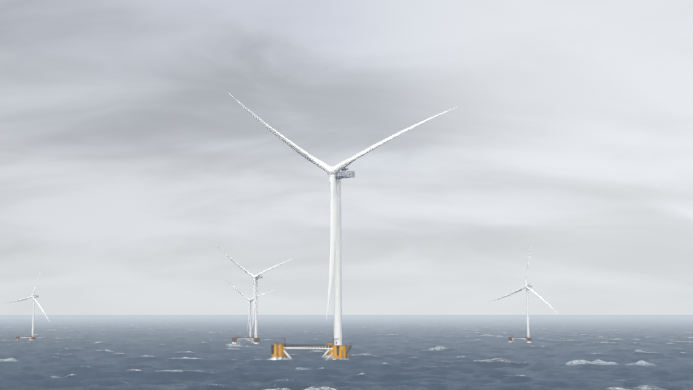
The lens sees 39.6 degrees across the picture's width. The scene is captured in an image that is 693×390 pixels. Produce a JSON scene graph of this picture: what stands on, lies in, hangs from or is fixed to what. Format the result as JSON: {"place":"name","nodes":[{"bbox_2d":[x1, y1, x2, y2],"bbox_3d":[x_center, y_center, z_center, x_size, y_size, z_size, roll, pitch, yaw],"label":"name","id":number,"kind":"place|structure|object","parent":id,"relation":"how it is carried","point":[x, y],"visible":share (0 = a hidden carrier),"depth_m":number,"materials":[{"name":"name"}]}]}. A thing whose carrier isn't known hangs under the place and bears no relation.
{"place":"outdoors","nodes":[
{"label":"outdoors","id":0,"kind":"place"},
{"bbox_2d":[0,315,692,389],"bbox_3d":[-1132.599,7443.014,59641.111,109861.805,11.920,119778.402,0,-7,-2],"label":"sea","id":1,"kind":"structure","parent":0,"point":[386,352],"depth_m":893.89,"materials":[{"name":"liquid"}]},
{"bbox_2d":[8,266,47,340],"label":"turbine","id":2,"kind":"object","parent":1,"relation":"in","point":[31,337],"visible":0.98,"depth_m":1333.59,"materials":[{"name":"metal"}]},
{"bbox_2d":[228,281,272,340],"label":"turbine","id":3,"kind":"object","parent":1,"relation":"in","point":[250,301],"visible":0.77,"depth_m":1309.49,"materials":[{"name":"metal"}]},
{"bbox_2d":[216,245,293,343],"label":"turbine","id":4,"kind":"object","parent":1,"relation":"in","point":[255,339],"visible":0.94,"depth_m":1206.92,"materials":[{"name":"metal"}]},
{"bbox_2d":[230,94,455,359],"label":"turbine","id":5,"kind":"object","parent":1,"relation":"in","point":[336,348],"visible":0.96,"depth_m":762.59,"materials":[{"name":"metal"}]},
{"bbox_2d":[491,246,552,342],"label":"turbine","id":6,"kind":"object","parent":1,"relation":"in","point":[528,338],"visible":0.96,"depth_m":1247.87,"materials":[{"name":"metal"}]},
{"bbox_2d":[0,0,692,314],"label":"sky","id":7,"kind":"structure","parent":0,"point":[128,155],"materials":[{"name":"grey"}]}
]}

